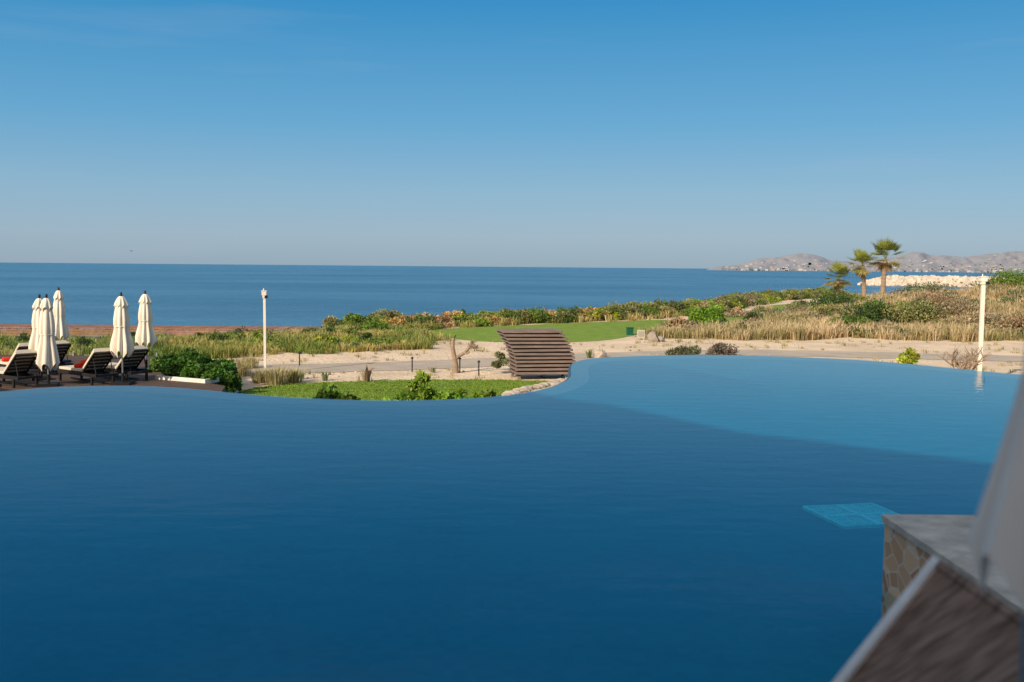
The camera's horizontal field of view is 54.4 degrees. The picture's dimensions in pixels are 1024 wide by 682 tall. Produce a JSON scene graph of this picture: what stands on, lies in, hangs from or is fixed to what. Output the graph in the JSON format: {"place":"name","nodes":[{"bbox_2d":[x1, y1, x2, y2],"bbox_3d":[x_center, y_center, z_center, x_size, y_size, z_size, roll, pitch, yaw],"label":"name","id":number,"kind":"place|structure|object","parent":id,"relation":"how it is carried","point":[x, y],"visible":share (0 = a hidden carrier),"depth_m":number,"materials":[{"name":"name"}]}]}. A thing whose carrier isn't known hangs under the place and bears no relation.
{"place":"outdoors","nodes":[
{"label":"outdoors","id":0,"kind":"place"},
{"bbox_2d":[234,358,253,376],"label":"ornamental grass","id":1,"kind":"object","parent":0,"point":[242,373],"depth_m":33.82,"materials":[{"name":"beige plant"}]},
{"bbox_2d":[243,366,273,383],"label":"ornamental grass","id":2,"kind":"object","parent":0,"point":[258,379],"depth_m":31.92,"materials":[{"name":"beige plant"}]},
{"bbox_2d":[284,365,306,383],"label":"ornamental grass","id":3,"kind":"object","parent":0,"point":[295,377],"depth_m":32.04,"materials":[{"name":"beige plant"}]},
{"bbox_2d":[235,378,547,400],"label":"lawn","id":4,"kind":"structure","parent":0,"point":[363,388],"depth_m":30.92,"materials":[{"name":"green plant"}]},
{"bbox_2d":[312,370,501,400],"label":"leafy shrubs","id":5,"kind":"object","parent":4,"relation":"on","point":[427,392],"visible":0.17,"depth_m":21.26,"materials":[{"name":"green plant"}]},
{"bbox_2d":[0,355,1020,402],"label":"pool water","id":6,"kind":"structure","parent":0,"point":[787,369],"depth_m":19.10,"materials":[{"name":"blue liquid"}]},
{"bbox_2d":[0,262,1023,337],"bbox_3d":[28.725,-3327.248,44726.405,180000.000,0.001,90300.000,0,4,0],"label":"sea","id":7,"kind":"structure","parent":0,"point":[223,295],"depth_m":362.38,"materials":[{"name":"liquid"}]},
{"bbox_2d":[857,275,1009,286],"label":"breakwater rocks","id":8,"kind":"object","parent":7,"relation":"in","point":[954,281],"visible":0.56,"depth_m":499.73,"materials":[{"name":"beige stone"}]},
{"bbox_2d":[0,0,1023,268],"label":"sky","id":9,"kind":"structure","parent":0,"point":[706,134],"materials":[{"name":"blue"}]},
{"bbox_2d":[8,295,1023,392],"bbox_3d":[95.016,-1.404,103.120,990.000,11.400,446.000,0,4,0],"label":"ground","id":10,"kind":"structure","parent":0,"point":[441,351],"depth_m":45.27,"materials":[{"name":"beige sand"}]},
{"bbox_2d":[0,355,225,392],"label":"wooden deck","id":11,"kind":"structure","parent":10,"relation":"on","point":[68,381],"depth_m":28.13,"materials":[{"name":"brown wood"}]},
{"bbox_2d":[0,349,41,387],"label":"sun lounger","id":12,"kind":"object","parent":11,"relation":"on","point":[18,364],"visible":0.98,"depth_m":26.93,"materials":[{"name":"fabric"}]},
{"bbox_2d":[0,343,43,373],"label":"sun lounger","id":13,"kind":"object","parent":11,"relation":"on","point":[4,361],"visible":0.16,"depth_m":29.36,"materials":[{"name":"fabric"}]},
{"bbox_2d":[28,294,50,380],"bbox_3d":[-13.511,-0.111,28.499,0.615,2.450,0.604,-2,5,-26],"label":"patio umbrella","id":14,"kind":"object","parent":11,"relation":"on","point":[34,340],"visible":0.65,"depth_m":28.29,"materials":[{"name":"fabric"}]},
{"bbox_2d":[36,294,59,386],"bbox_3d":[-12.643,-0.028,27.086,0.615,2.510,0.740,-1,4,-18],"label":"patio umbrella","id":15,"kind":"object","parent":11,"relation":"on","point":[47,356],"visible":1,"depth_m":26.93,"materials":[{"name":"fabric"}]},
{"bbox_2d":[34,340,73,373],"bbox_3d":[-14.293,0.449,30.579,2.000,1.009,0.695,4,6,39],"label":"sun lounger","id":16,"kind":"object","parent":11,"relation":"on","point":[63,346],"visible":0.27,"depth_m":30.23,"materials":[{"name":"fabric"}]},
{"bbox_2d":[53,287,70,361],"bbox_3d":[-15.252,-0.548,33.555,0.715,2.540,0.632,4,5,39],"label":"patio umbrella","id":17,"kind":"object","parent":11,"relation":"on","point":[61,326],"visible":0.91,"depth_m":33.36,"materials":[{"name":"fabric"}]},
{"bbox_2d":[58,348,118,384],"bbox_3d":[-11.951,0.659,28.038,2.000,1.009,0.695,4,5,37],"label":"sun lounger","id":18,"kind":"object","parent":11,"relation":"on","point":[93,365],"visible":0.96,"depth_m":27.75,"materials":[{"name":"fabric"}]},
{"bbox_2d":[72,331,169,364],"bbox_3d":[-17.639,0.085,35.475,16.106,0.950,4.445,2,5,19],"label":"glass fence","id":19,"kind":"object","parent":11,"relation":"on","point":[166,351],"visible":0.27,"depth_m":33.16,"materials":[{"name":"clear glass"}]},
{"bbox_2d":[110,292,134,384],"bbox_3d":[-10.804,-0.074,27.572,0.674,2.560,0.565,0,4,-4],"label":"patio umbrella","id":20,"kind":"object","parent":11,"relation":"on","point":[122,341],"visible":1,"depth_m":27.41,"materials":[{"name":"fabric"}]},
{"bbox_2d":[105,345,151,379],"bbox_3d":[-11.333,0.604,28.853,2.000,1.009,0.695,4,5,35],"label":"sun lounger","id":21,"kind":"object","parent":11,"relation":"on","point":[134,361],"visible":0.67,"depth_m":28.53,"materials":[{"name":"fabric"}]},
{"bbox_2d":[135,291,156,369],"bbox_3d":[-11.543,-0.338,31.359,0.629,2.510,0.608,-3,5,-37],"label":"patio umbrella","id":22,"kind":"object","parent":11,"relation":"on","point":[145,333],"visible":0.97,"depth_m":31.19,"materials":[{"name":"fabric"}]},
{"bbox_2d":[155,374,218,382],"bbox_3d":[-9.378,1.088,28.738,1.938,0.135,0.560,3,5,27],"label":"white planter","id":23,"kind":"object","parent":11,"relation":"on","point":[173,378],"visible":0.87,"depth_m":28.46,"materials":[{"name":"paint"}]},
{"bbox_2d":[160,360,218,379],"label":"planter shrubs","id":24,"kind":"object","parent":23,"relation":"in","point":[202,371],"visible":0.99,"depth_m":28.55,"materials":[{"name":"green plant"}]},
{"bbox_2d":[0,324,324,336],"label":"boardwalk","id":25,"kind":"structure","parent":10,"relation":"on","point":[8,329],"depth_m":66.18,"materials":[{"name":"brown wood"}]},
{"bbox_2d":[147,347,242,393],"bbox_3d":[-9.285,0.846,30.644,4.616,1.202,2.166,4,5,38],"label":"hedge","id":26,"kind":"object","parent":10,"relation":"on","point":[229,378],"visible":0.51,"depth_m":30.06,"materials":[{"name":"green plant"}]},
{"bbox_2d":[0,308,453,358],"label":"dune grass","id":27,"kind":"structure","parent":10,"relation":"on","point":[361,334],"depth_m":45.76,"materials":[{"name":"green plant"}]},
{"bbox_2d":[238,352,262,368],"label":"ornamental grass","id":28,"kind":"object","parent":10,"relation":"on","point":[249,359],"depth_m":36.42,"materials":[{"name":"beige plant"}]},
{"bbox_2d":[261,288,267,370],"bbox_3d":[-8.571,-0.333,34.518,0.217,2.983,0.286,0,4,-9],"label":"lamp post","id":29,"kind":"object","parent":10,"relation":"on","point":[264,295],"visible":0.8,"depth_m":34.50,"materials":[{"name":"white metal"}]},
{"bbox_2d":[258,362,296,385],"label":"ornamental grass","id":30,"kind":"object","parent":10,"relation":"on","point":[273,378],"depth_m":31.46,"materials":[{"name":"beige plant"}]},
{"bbox_2d":[320,369,330,380],"bbox_3d":[-6.155,1.143,32.791,0.402,0.437,0.534,-1,4,-17],"label":"agave plant","id":31,"kind":"object","parent":10,"relation":"on","point":[324,377],"visible":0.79,"depth_m":32.76,"materials":[{"name":"green plant"}]},
{"bbox_2d":[359,364,377,381],"bbox_3d":[-4.734,1.026,32.576,0.661,0.728,0.832,0,4,0],"label":"agave plant","id":32,"kind":"object","parent":10,"relation":"on","point":[366,375],"visible":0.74,"depth_m":32.56,"materials":[{"name":"plant"}]},
{"bbox_2d":[449,335,480,372],"bbox_3d":[-1.684,0.497,35.489,1.145,1.417,0.328,0,4,0],"label":"bare tree","id":33,"kind":"object","parent":10,"relation":"on","point":[455,369],"visible":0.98,"depth_m":35.44,"materials":[{"name":"brown plant"}]},
{"bbox_2d":[491,351,509,368],"bbox_3d":[-0.460,0.668,35.473,0.718,0.631,0.663,-1,4,-18],"label":"garden shrub","id":34,"kind":"object","parent":10,"relation":"on","point":[496,364],"visible":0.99,"depth_m":35.37,"materials":[{"name":"green plant"}]},
{"bbox_2d":[0,363,1015,681],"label":"swimming pool","id":35,"kind":"structure","parent":10,"relation":"on","point":[164,535],"depth_m":8.71,"materials":[{"name":"liquid"}]},
{"bbox_2d":[497,371,778,451],"bbox_3d":[2.540,0.895,18.319,4.830,0.275,12.374,2,4,16],"label":"pool shelf","id":36,"kind":"object","parent":35,"relation":"on","point":[603,417],"visible":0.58,"depth_m":14.72,"materials":[{"name":"tile"}]},
{"bbox_2d":[802,503,898,528],"bbox_3d":[3.320,1.670,9.533,0.780,0.030,0.780,0,4,-12],"label":"drain grate","id":37,"kind":"object","parent":35,"relation":"on","point":[856,516],"visible":0.88,"depth_m":9.54,"materials":[{"name":"tile"}]},
{"bbox_2d":[881,514,1021,619],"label":"stone wall","id":38,"kind":"structure","parent":35,"relation":"in","point":[913,544],"depth_m":5.91,"materials":[{"name":"grey stone"}]},
{"bbox_2d":[501,377,567,395],"bbox_3d":[0.788,1.465,31.301,0.616,0.272,5.001,3,5,27],"label":"stone edging","id":39,"kind":"object","parent":10,"relation":"on","point":[523,389],"visible":0.75,"depth_m":30.89,"materials":[{"name":"beige stone"}]},
{"bbox_2d":[495,328,575,379],"bbox_3d":[0.801,0.448,34.395,2.533,1.665,1.796,-1,4,-14],"label":"wooden bench stack","id":40,"kind":"object","parent":10,"relation":"on","point":[543,351],"visible":0.9,"depth_m":33.93,"materials":[{"name":"brown wood"}]},
{"bbox_2d":[584,349,594,357],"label":"agave plant","id":41,"kind":"object","parent":10,"relation":"on","point":[589,354],"visible":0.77,"depth_m":41.73,"materials":[{"name":"green plant"}]},
{"bbox_2d":[593,350,606,357],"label":"boulder","id":42,"kind":"object","parent":10,"relation":"on","point":[598,353],"visible":0.75,"depth_m":41.72,"materials":[{"name":"beige stone"}]},
{"bbox_2d":[349,286,860,328],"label":"seaside shrubs","id":43,"kind":"object","parent":10,"relation":"on","point":[645,310],"visible":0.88,"depth_m":72.09,"materials":[{"name":"green plant"}]},
{"bbox_2d":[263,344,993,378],"bbox_3d":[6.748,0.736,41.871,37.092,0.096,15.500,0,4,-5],"label":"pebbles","id":44,"kind":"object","parent":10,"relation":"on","point":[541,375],"visible":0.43,"depth_m":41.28,"materials":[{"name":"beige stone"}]},
{"bbox_2d":[637,330,644,339],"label":"tee sign","id":45,"kind":"object","parent":10,"relation":"on","point":[640,333],"visible":0.87,"depth_m":52.71,"materials":[{"name":"paint"}]},
{"bbox_2d":[647,331,664,341],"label":"boulder","id":46,"kind":"object","parent":10,"relation":"on","point":[651,336],"visible":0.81,"depth_m":51.15,"materials":[{"name":"beige stone"}]},
{"bbox_2d":[664,344,700,354],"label":"purple shrub","id":47,"kind":"object","parent":10,"relation":"on","point":[689,350],"visible":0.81,"depth_m":42.62,"materials":[{"name":"green plant"}]},
{"bbox_2d":[688,305,728,324],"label":"round bush","id":48,"kind":"object","parent":10,"relation":"on","point":[709,314],"visible":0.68,"depth_m":63.84,"materials":[{"name":"green plant"}]},
{"bbox_2d":[705,342,739,354],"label":"purple shrub","id":49,"kind":"object","parent":10,"relation":"on","point":[719,348],"visible":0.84,"depth_m":43.13,"materials":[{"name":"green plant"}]},
{"bbox_2d":[637,279,1023,341],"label":"dry dune grass","id":50,"kind":"structure","parent":10,"relation":"on","point":[802,329],"depth_m":55.44,"materials":[{"name":"beige plant"}]},
{"bbox_2d":[820,260,854,296],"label":"palm tree","id":51,"kind":"object","parent":10,"relation":"on","point":[839,268],"visible":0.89,"depth_m":103.21,"materials":[{"name":"green plant"}]},
{"bbox_2d":[658,268,1023,338],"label":"dune shrubs","id":52,"kind":"object","parent":10,"relation":"on","point":[917,311],"visible":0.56,"depth_m":65.12,"materials":[{"name":"green plant"}]},
{"bbox_2d":[848,248,877,295],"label":"palm tree","id":53,"kind":"object","parent":10,"relation":"on","point":[862,257],"visible":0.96,"depth_m":105.43,"materials":[{"name":"green plant"}]},
{"bbox_2d":[868,238,905,293],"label":"palm tree","id":54,"kind":"object","parent":10,"relation":"on","point":[884,266],"visible":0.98,"depth_m":104.44,"materials":[{"name":"green plant"}]},
{"bbox_2d":[896,347,920,363],"bbox_3d":[14.170,0.710,35.814,0.939,1.042,0.903,0,4,0],"label":"leafy plant","id":55,"kind":"object","parent":10,"relation":"on","point":[909,355],"visible":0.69,"depth_m":35.63,"materials":[{"name":"yellow plant"}]},
{"bbox_2d":[936,346,980,368],"bbox_3d":[13.318,0.927,29.346,1.331,1.624,0.944,-1,5,-19],"label":"desert shrub","id":56,"kind":"object","parent":10,"relation":"on","point":[960,362],"visible":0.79,"depth_m":29.38,"materials":[{"name":"brown plant"}]},
{"bbox_2d":[947,347,990,369],"bbox_3d":[13.359,0.937,29.182,0.855,1.638,1.247,0,4,0],"label":"desert shrub","id":57,"kind":"object","parent":10,"relation":"on","point":[975,363],"visible":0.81,"depth_m":28.91,"materials":[{"name":"brown plant"}]},
{"bbox_2d":[977,274,989,370],"bbox_3d":[15.579,-0.367,33.010,0.273,3.692,0.342,1,4,3],"label":"lamp post","id":58,"kind":"object","parent":10,"relation":"on","point":[983,280],"visible":0.84,"depth_m":32.98,"materials":[{"name":"white metal"}]},
{"bbox_2d":[428,320,667,341],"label":"fairway lawn","id":59,"kind":"structure","parent":0,"point":[586,331],"depth_m":59.85,"materials":[{"name":"green plant"}]},
{"bbox_2d":[626,327,633,334],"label":"green tee box","id":60,"kind":"object","parent":59,"relation":"on","point":[629,330],"visible":1,"depth_m":56.17,"materials":[{"name":"plastic"}]},
{"bbox_2d":[247,350,1023,373],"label":"road","id":61,"kind":"structure","parent":0,"point":[396,365],"depth_m":41.07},
{"bbox_2d":[703,304,790,325],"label":"fairway lawn","id":62,"kind":"structure","parent":0,"point":[773,306],"depth_m":76.65,"materials":[{"name":"green plant"}]},
{"bbox_2d":[707,251,1023,272],"bbox_3d":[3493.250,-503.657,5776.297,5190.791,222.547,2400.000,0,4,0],"label":"distant hills","id":63,"kind":"structure","parent":0,"point":[1003,258],"depth_m":5361.09,"materials":[{"name":"grey stone"}]},
{"bbox_2d":[722,253,1023,272],"bbox_3d":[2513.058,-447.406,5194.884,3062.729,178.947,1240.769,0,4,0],"label":"distant town","id":64,"kind":"object","parent":63,"relation":"on","point":[921,270],"visible":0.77,"depth_m":4827.76},
{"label":"terrace","id":65,"kind":"structure","parent":0,"visible":0},
{"bbox_2d":[832,556,1021,681],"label":"sling lounger","id":66,"kind":"object","parent":65,"relation":"on","point":[940,621],"visible":1,"depth_m":2.14,"materials":[{"name":"woven fabric"},{"name":"metal"}]},
{"bbox_2d":[968,364,1023,681],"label":"patio umbrella","id":67,"kind":"object","parent":65,"relation":"on","point":[997,534],"visible":1,"depth_m":1.48,"materials":[{"name":"white fabric"}]}
]}

